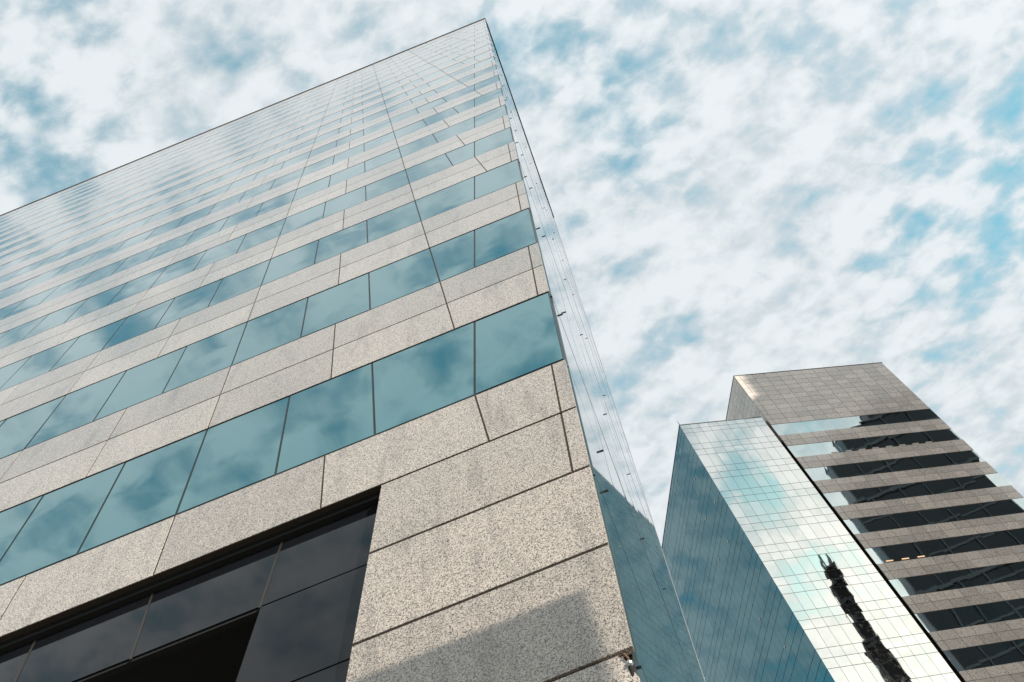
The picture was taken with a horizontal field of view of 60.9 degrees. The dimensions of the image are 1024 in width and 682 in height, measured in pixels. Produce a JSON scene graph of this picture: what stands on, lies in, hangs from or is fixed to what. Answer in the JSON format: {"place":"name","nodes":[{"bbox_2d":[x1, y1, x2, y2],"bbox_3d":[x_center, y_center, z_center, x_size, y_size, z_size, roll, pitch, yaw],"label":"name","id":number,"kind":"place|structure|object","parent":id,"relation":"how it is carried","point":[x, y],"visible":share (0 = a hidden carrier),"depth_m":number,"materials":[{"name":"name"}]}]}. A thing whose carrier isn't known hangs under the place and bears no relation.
{"place":"outdoors","nodes":[
{"label":"outdoors","id":0,"kind":"place"},
{"bbox_2d":[0,0,1023,546],"label":"sky","id":1,"kind":"structure","parent":0,"point":[732,187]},
{"bbox_2d":[662,361,1023,681],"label":"office block","id":2,"kind":"structure","parent":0,"point":[856,523],"depth_m":77.27,"materials":[{"name":"glass"}]},
{"bbox_3d":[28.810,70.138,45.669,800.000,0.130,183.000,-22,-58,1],"label":"pavement","id":3,"kind":"structure","parent":0,"visible":0},
{"bbox_2d":[0,18,704,681],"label":"office tower","id":4,"kind":"structure","parent":3,"relation":"on","point":[308,384],"depth_m":9.47,"materials":[{"name":"stone"}]},
{"bbox_2d":[0,268,22,282],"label":"window","id":5,"kind":"structure","parent":4,"relation":"in","point":[4,278],"depth_m":30.16,"materials":[{"name":"glass"}]},
{"bbox_2d":[0,299,25,319],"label":"window","id":6,"kind":"structure","parent":4,"relation":"in","point":[5,311],"depth_m":23.21,"materials":[{"name":"glass"}]},
{"bbox_2d":[0,356,31,388],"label":"window","id":7,"kind":"structure","parent":4,"relation":"in","point":[7,372],"depth_m":16.30,"materials":[{"name":"glass"}]},
{"bbox_2d":[0,275,39,298],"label":"window","id":8,"kind":"structure","parent":4,"relation":"in","point":[17,288],"depth_m":26.48,"materials":[{"name":"glass"}]},
{"bbox_2d":[0,496,43,561],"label":"window","id":9,"kind":"structure","parent":4,"relation":"in","point":[13,520],"depth_m":9.38,"materials":[{"name":"glass"}]},
{"bbox_2d":[0,315,47,348],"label":"window","id":10,"kind":"structure","parent":4,"relation":"in","point":[15,335],"depth_m":19.53,"materials":[{"name":"glass"}]},
{"bbox_2d":[7,257,49,280],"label":"window","id":11,"kind":"structure","parent":4,"relation":"in","point":[29,268],"depth_m":29.90,"materials":[{"name":"glass"}]},
{"bbox_2d":[4,285,59,318],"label":"window","id":12,"kind":"structure","parent":4,"relation":"in","point":[35,300],"depth_m":22.88,"materials":[{"name":"glass"}]},
{"bbox_2d":[0,395,66,458],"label":"window","id":13,"kind":"structure","parent":4,"relation":"in","point":[18,431],"depth_m":12.54,"materials":[{"name":"glass"}]},
{"bbox_2d":[0,337,78,390],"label":"window","id":14,"kind":"structure","parent":4,"relation":"in","point":[41,363],"depth_m":15.86,"materials":[{"name":"glass"}]},
{"bbox_2d":[21,263,68,290],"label":"window","id":15,"kind":"structure","parent":4,"relation":"in","point":[46,276],"depth_m":26.40,"materials":[{"name":"glass"}]},
{"bbox_2d":[34,247,74,269],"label":"window","id":16,"kind":"structure","parent":4,"relation":"in","point":[58,256],"depth_m":29.90,"materials":[{"name":"glass"}]},
{"bbox_2d":[22,298,88,339],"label":"window","id":17,"kind":"structure","parent":4,"relation":"in","point":[57,318],"depth_m":19.37,"materials":[{"name":"glass"}]},
{"bbox_2d":[0,463,125,585],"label":"window","id":18,"kind":"structure","parent":4,"relation":"in","point":[56,531],"depth_m":8.83,"materials":[{"name":"glass"}]},
{"bbox_2d":[40,272,92,303],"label":"window","id":19,"kind":"structure","parent":4,"relation":"in","point":[70,286],"depth_m":22.87,"materials":[{"name":"glass"}]},
{"bbox_2d":[51,251,98,278],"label":"window","id":20,"kind":"structure","parent":4,"relation":"in","point":[78,263],"depth_m":26.38,"materials":[{"name":"glass"}]},
{"bbox_2d":[24,371,126,449],"bbox_3d":[-6.165,0.973,12.433,1.056,1.829,0.369,-22,-58,1],"label":"window","id":21,"kind":"structure","parent":4,"relation":"in","point":[80,408],"depth_m":12.33,"materials":[{"name":"glass"}]},
{"bbox_2d":[61,236,101,258],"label":"window","id":22,"kind":"structure","parent":4,"relation":"in","point":[85,245],"depth_m":29.89,"materials":[{"name":"glass"}]},
{"bbox_2d":[49,317,127,371],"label":"window","id":23,"kind":"structure","parent":4,"relation":"in","point":[88,344],"depth_m":15.84,"materials":[{"name":"glass"}]},
{"bbox_2d":[65,283,126,322],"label":"window","id":24,"kind":"structure","parent":4,"relation":"in","point":[101,300],"depth_m":19.35,"materials":[{"name":"glass"}]},
{"bbox_2d":[75,258,126,289],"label":"window","id":25,"kind":"structure","parent":4,"relation":"in","point":[107,271],"depth_m":22.86,"materials":[{"name":"glass"}]},
{"bbox_2d":[83,240,126,265],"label":"window","id":26,"kind":"structure","parent":4,"relation":"in","point":[110,250],"depth_m":26.37,"materials":[{"name":"glass"}]},
{"bbox_2d":[88,225,127,247],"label":"window","id":27,"kind":"structure","parent":4,"relation":"in","point":[110,235],"depth_m":29.87,"materials":[{"name":"glass"}]},
{"bbox_2d":[114,228,156,252],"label":"window","id":28,"kind":"structure","parent":4,"relation":"in","point":[130,242],"depth_m":26.35,"materials":[{"name":"glass"}]},
{"bbox_2d":[117,215,153,235],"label":"window","id":29,"kind":"structure","parent":4,"relation":"in","point":[140,223],"depth_m":29.85,"materials":[{"name":"glass"}]},
{"bbox_2d":[112,244,160,274],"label":"window","id":30,"kind":"structure","parent":4,"relation":"in","point":[141,257],"depth_m":22.86,"materials":[{"name":"glass"}]},
{"bbox_2d":[107,267,166,305],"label":"window","id":31,"kind":"structure","parent":4,"relation":"in","point":[143,283],"depth_m":19.34,"materials":[{"name":"glass"}]},
{"bbox_2d":[103,298,174,349],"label":"window","id":32,"kind":"structure","parent":4,"relation":"in","point":[147,320],"depth_m":15.83,"materials":[{"name":"glass"}]},
{"bbox_2d":[94,347,186,420],"bbox_3d":[-5.243,0.602,12.421,1.056,1.829,0.370,-22,-58,1],"label":"window","id":33,"kind":"structure","parent":4,"relation":"in","point":[146,381],"depth_m":12.31,"materials":[{"name":"glass"}]},
{"bbox_2d":[78,430,207,554],"bbox_3d":[-3.710,1.510,8.925,1.056,1.829,0.371,-22,-58,1],"label":"window","id":34,"kind":"structure","parent":4,"relation":"in","point":[150,488],"depth_m":8.78,"materials":[{"name":"glass"}]},
{"bbox_2d":[144,204,179,224],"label":"window","id":35,"kind":"structure","parent":4,"relation":"in","point":[167,212],"depth_m":29.84,"materials":[{"name":"glass"}]},
{"bbox_2d":[146,216,185,239],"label":"window","id":36,"kind":"structure","parent":4,"relation":"in","point":[162,229],"depth_m":26.34,"materials":[{"name":"glass"}]},
{"bbox_2d":[147,230,195,260],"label":"window","id":37,"kind":"structure","parent":4,"relation":"in","point":[178,242],"depth_m":22.84,"materials":[{"name":"glass"}]},
{"bbox_2d":[151,251,205,287],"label":"window","id":38,"kind":"structure","parent":4,"relation":"in","point":[188,265],"depth_m":19.32,"materials":[{"name":"glass"}]},
{"bbox_2d":[171,194,205,213],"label":"window","id":39,"kind":"structure","parent":4,"relation":"in","point":[194,201],"depth_m":29.81,"materials":[{"name":"glass"}]},
{"bbox_2d":[155,279,222,328],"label":"window","id":40,"kind":"structure","parent":4,"relation":"in","point":[199,299],"depth_m":15.82,"materials":[{"name":"glass"}]},
{"bbox_2d":[178,204,215,226],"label":"window","id":41,"kind":"structure","parent":4,"relation":"in","point":[199,214],"depth_m":26.33,"materials":[{"name":"glass"}]},
{"bbox_2d":[163,322,247,392],"bbox_3d":[-4.320,0.231,12.408,1.056,1.829,0.369,-22,-58,1],"label":"window","id":42,"kind":"structure","parent":4,"relation":"in","point":[208,356],"depth_m":12.30,"materials":[{"name":"glass"}]},
{"bbox_2d":[184,217,228,245],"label":"window","id":43,"kind":"structure","parent":4,"relation":"in","point":[215,227],"depth_m":22.81,"materials":[{"name":"glass"}]},
{"bbox_2d":[199,183,231,202],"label":"window","id":44,"kind":"structure","parent":4,"relation":"in","point":[223,189],"depth_m":29.82,"materials":[{"name":"glass"}]},
{"bbox_2d":[194,234,246,269],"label":"window","id":45,"kind":"structure","parent":4,"relation":"in","point":[227,249],"depth_m":19.31,"materials":[{"name":"glass"}]},
{"bbox_2d":[208,192,244,214],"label":"window","id":46,"kind":"structure","parent":4,"relation":"in","point":[231,201],"depth_m":26.30,"materials":[{"name":"glass"}]},
{"bbox_2d":[177,397,289,514],"bbox_3d":[-2.787,1.139,8.913,1.056,1.829,0.370,-22,-58,1],"label":"window","id":47,"kind":"structure","parent":4,"relation":"in","point":[241,452],"depth_m":8.77,"materials":[{"name":"glass"}]},
{"bbox_2d":[209,260,270,306],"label":"window","id":48,"kind":"structure","parent":4,"relation":"in","point":[251,278],"depth_m":15.81,"materials":[{"name":"glass"}]},
{"bbox_2d":[220,203,262,230],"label":"window","id":49,"kind":"structure","parent":4,"relation":"in","point":[235,219],"depth_m":22.81,"materials":[{"name":"glass"}]},
{"bbox_2d":[226,172,258,191],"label":"window","id":50,"kind":"structure","parent":4,"relation":"in","point":[248,179],"depth_m":29.80,"materials":[{"name":"glass"}]},
{"bbox_2d":[240,180,274,201],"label":"window","id":51,"kind":"structure","parent":4,"relation":"in","point":[263,188],"depth_m":26.32,"materials":[{"name":"glass"}]},
{"bbox_2d":[237,218,285,252],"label":"window","id":52,"kind":"structure","parent":4,"relation":"in","point":[269,232],"depth_m":19.31,"materials":[{"name":"glass"}]},
{"bbox_2d":[253,162,284,180],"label":"window","id":53,"kind":"structure","parent":4,"relation":"in","point":[275,168],"depth_m":29.78,"materials":[{"name":"glass"}]},
{"bbox_2d":[232,298,307,365],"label":"window","id":54,"kind":"structure","parent":4,"relation":"in","point":[280,327],"depth_m":12.29,"materials":[{"name":"glass"}]},
{"bbox_2d":[257,189,296,215],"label":"window","id":55,"kind":"structure","parent":4,"relation":"in","point":[287,198],"depth_m":22.80,"materials":[{"name":"glass"}]},
{"bbox_2d":[270,168,304,189],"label":"window","id":56,"kind":"structure","parent":4,"relation":"in","point":[295,175],"depth_m":26.29,"materials":[{"name":"glass"}]},
{"bbox_2d":[261,240,318,285],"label":"window","id":57,"kind":"structure","parent":4,"relation":"in","point":[303,257],"depth_m":15.79,"materials":[{"name":"glass"}]},
{"bbox_2d":[281,151,310,168],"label":"window","id":58,"kind":"structure","parent":4,"relation":"in","point":[305,156],"depth_m":29.78,"materials":[{"name":"glass"}]},
{"bbox_2d":[280,202,325,235],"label":"window","id":59,"kind":"structure","parent":4,"relation":"in","point":[316,213],"depth_m":19.30,"materials":[{"name":"glass"}]},
{"bbox_2d":[293,176,330,200],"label":"window","id":60,"kind":"structure","parent":4,"relation":"in","point":[321,184],"depth_m":22.78,"materials":[{"name":"glass"}]},
{"bbox_2d":[302,156,333,176],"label":"window","id":61,"kind":"structure","parent":4,"relation":"in","point":[327,162],"depth_m":26.27,"materials":[{"name":"glass"}]},
{"bbox_2d":[309,141,336,157],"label":"window","id":62,"kind":"structure","parent":4,"relation":"in","point":[332,145],"depth_m":29.76,"materials":[{"name":"glass"}]},
{"bbox_2d":[276,364,374,474],"bbox_3d":[-1.864,0.769,8.901,1.056,1.829,0.369,-22,-58,1],"label":"window","id":63,"kind":"structure","parent":4,"relation":"in","point":[336,414],"depth_m":8.76,"materials":[{"name":"glass"}]},
{"bbox_2d":[301,273,369,337],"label":"window","id":64,"kind":"structure","parent":4,"relation":"in","point":[347,300],"depth_m":12.27,"materials":[{"name":"glass"}]},
{"bbox_2d":[315,221,367,263],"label":"window","id":65,"kind":"structure","parent":4,"relation":"in","point":[355,236],"depth_m":15.78,"materials":[{"name":"glass"}]},
{"bbox_2d":[323,186,365,217],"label":"window","id":66,"kind":"structure","parent":4,"relation":"in","point":[358,196],"depth_m":19.28,"materials":[{"name":"glass"}]},
{"bbox_2d":[329,162,364,186],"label":"window","id":67,"kind":"structure","parent":4,"relation":"in","point":[346,174],"depth_m":22.77,"materials":[{"name":"glass"}]},
{"bbox_2d":[333,144,363,163],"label":"window","id":68,"kind":"structure","parent":4,"relation":"in","point":[359,149],"depth_m":26.27,"materials":[{"name":"glass"}]},
{"bbox_2d":[336,130,363,146],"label":"window","id":69,"kind":"structure","parent":4,"relation":"in","point":[359,134],"depth_m":29.74,"materials":[{"name":"glass"}]},
{"bbox_2d":[363,109,387,122],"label":"window","id":70,"kind":"structure","parent":4,"relation":"in","point":[381,113],"depth_m":33.23,"materials":[{"name":"glass"}]},
{"bbox_2d":[364,119,390,135],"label":"window","id":71,"kind":"structure","parent":4,"relation":"in","point":[386,123],"depth_m":29.74,"materials":[{"name":"glass"}]},
{"bbox_2d":[364,132,395,151],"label":"window","id":72,"kind":"structure","parent":4,"relation":"in","point":[369,145],"depth_m":26.25,"materials":[{"name":"glass"}]},
{"bbox_2d":[365,148,401,171],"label":"window","id":73,"kind":"structure","parent":4,"relation":"in","point":[395,154],"depth_m":22.75,"materials":[{"name":"glass"}]},
{"bbox_2d":[366,170,409,200],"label":"window","id":74,"kind":"structure","parent":4,"relation":"in","point":[400,179],"depth_m":19.26,"materials":[{"name":"glass"}]},
{"bbox_2d":[367,201,420,242],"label":"window","id":75,"kind":"structure","parent":4,"relation":"in","point":[407,215],"depth_m":15.77,"materials":[{"name":"glass"}]},
{"bbox_2d":[387,100,412,112],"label":"window","id":76,"kind":"structure","parent":4,"relation":"in","point":[406,103],"depth_m":33.21,"materials":[{"name":"glass"}]},
{"bbox_2d":[369,249,439,309],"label":"window","id":77,"kind":"structure","parent":4,"relation":"in","point":[389,283],"depth_m":12.26,"materials":[{"name":"glass"}]},
{"bbox_2d":[390,108,418,124],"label":"window","id":78,"kind":"structure","parent":4,"relation":"in","point":[413,112],"depth_m":29.73,"materials":[{"name":"glass"}]},
{"bbox_2d":[394,120,426,138],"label":"window","id":79,"kind":"structure","parent":4,"relation":"in","point":[406,130],"depth_m":26.23,"materials":[{"name":"glass"}]},
{"bbox_2d":[399,134,437,156],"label":"window","id":80,"kind":"structure","parent":4,"relation":"in","point":[420,144],"depth_m":22.75,"materials":[{"name":"glass"}]},
{"bbox_2d":[410,90,436,102],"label":"window","id":81,"kind":"structure","parent":4,"relation":"in","point":[428,94],"depth_m":33.22,"materials":[{"name":"glass"}]},
{"bbox_2d":[373,322,474,435],"bbox_3d":[-0.860,0.365,8.887,1.232,1.829,0.369,-22,-58,1],"label":"window","id":82,"kind":"structure","parent":4,"relation":"in","point":[438,373],"depth_m":8.79,"materials":[{"name":"glass"}]},
{"bbox_2d":[406,154,452,182],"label":"window","id":83,"kind":"structure","parent":4,"relation":"in","point":[439,163],"depth_m":19.25,"materials":[{"name":"glass"}]},
{"bbox_2d":[416,98,445,112],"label":"window","id":84,"kind":"structure","parent":4,"relation":"in","point":[440,101],"depth_m":29.71,"materials":[{"name":"glass"}]},
{"bbox_2d":[424,108,457,125],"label":"window","id":85,"kind":"structure","parent":4,"relation":"in","point":[450,112],"depth_m":26.23,"materials":[{"name":"glass"}]},
{"bbox_2d":[415,177,474,220],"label":"window","id":86,"kind":"structure","parent":4,"relation":"in","point":[456,195],"depth_m":15.80,"materials":[{"name":"glass"}]},
{"bbox_2d":[434,81,461,92],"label":"window","id":87,"kind":"structure","parent":4,"relation":"in","point":[455,83],"depth_m":33.19,"materials":[{"name":"glass"}]},
{"bbox_2d":[430,230,474,281],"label":"window","id":88,"kind":"structure","parent":4,"relation":"in","point":[451,258],"depth_m":12.34,"materials":[{"name":"glass"}]},
{"bbox_2d":[433,117,474,142],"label":"window","id":89,"kind":"structure","parent":4,"relation":"in","point":[469,124],"depth_m":22.78,"materials":[{"name":"glass"}]},
{"bbox_2d":[442,85,474,101],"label":"window","id":90,"kind":"structure","parent":4,"relation":"in","point":[470,89],"depth_m":29.75,"materials":[{"name":"glass"}]},
{"bbox_2d":[446,142,474,165],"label":"window","id":91,"kind":"structure","parent":4,"relation":"in","point":[467,152],"depth_m":19.32,"materials":[{"name":"glass"}]},
{"bbox_2d":[453,99,474,112],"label":"window","id":92,"kind":"structure","parent":4,"relation":"in","point":[470,104],"depth_m":26.30,"materials":[{"name":"glass"}]},
{"bbox_2d":[475,75,498,89],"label":"window","id":93,"kind":"structure","parent":4,"relation":"in","point":[494,79],"depth_m":29.70,"materials":[{"name":"glass"}]},
{"bbox_2d":[475,88,502,106],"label":"window","id":94,"kind":"structure","parent":4,"relation":"in","point":[497,93],"depth_m":26.21,"materials":[{"name":"glass"}]},
{"bbox_2d":[475,105,506,127],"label":"window","id":95,"kind":"structure","parent":4,"relation":"in","point":[489,116],"depth_m":22.72,"materials":[{"name":"glass"}]},
{"bbox_2d":[475,128,513,156],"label":"window","id":96,"kind":"structure","parent":4,"relation":"in","point":[501,138],"depth_m":19.23,"materials":[{"name":"glass"}]},
{"bbox_2d":[475,160,522,198],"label":"window","id":97,"kind":"structure","parent":4,"relation":"in","point":[508,174],"depth_m":15.74,"materials":[{"name":"glass"}]},
{"bbox_2d":[475,209,536,267],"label":"window","id":98,"kind":"structure","parent":4,"relation":"in","point":[508,235],"depth_m":12.24,"materials":[{"name":"glass"}]},
{"bbox_2d":[475,292,564,395],"bbox_3d":[0.042,0.001,8.874,1.063,1.829,0.372,-22,-58,1],"label":"window","id":99,"kind":"structure","parent":4,"relation":"in","point":[520,340],"depth_m":8.73,"materials":[{"name":"glass"}]},
{"bbox_2d":[618,653,635,676],"bbox_3d":[0.594,1.701,4.433,0.092,0.285,0.044,-38,-59,11],"label":"wall fitting","id":100,"kind":"object","parent":4,"relation":"attached to","point":[629,663],"depth_m":4.46,"materials":[{"name":"metal"}]}
]}

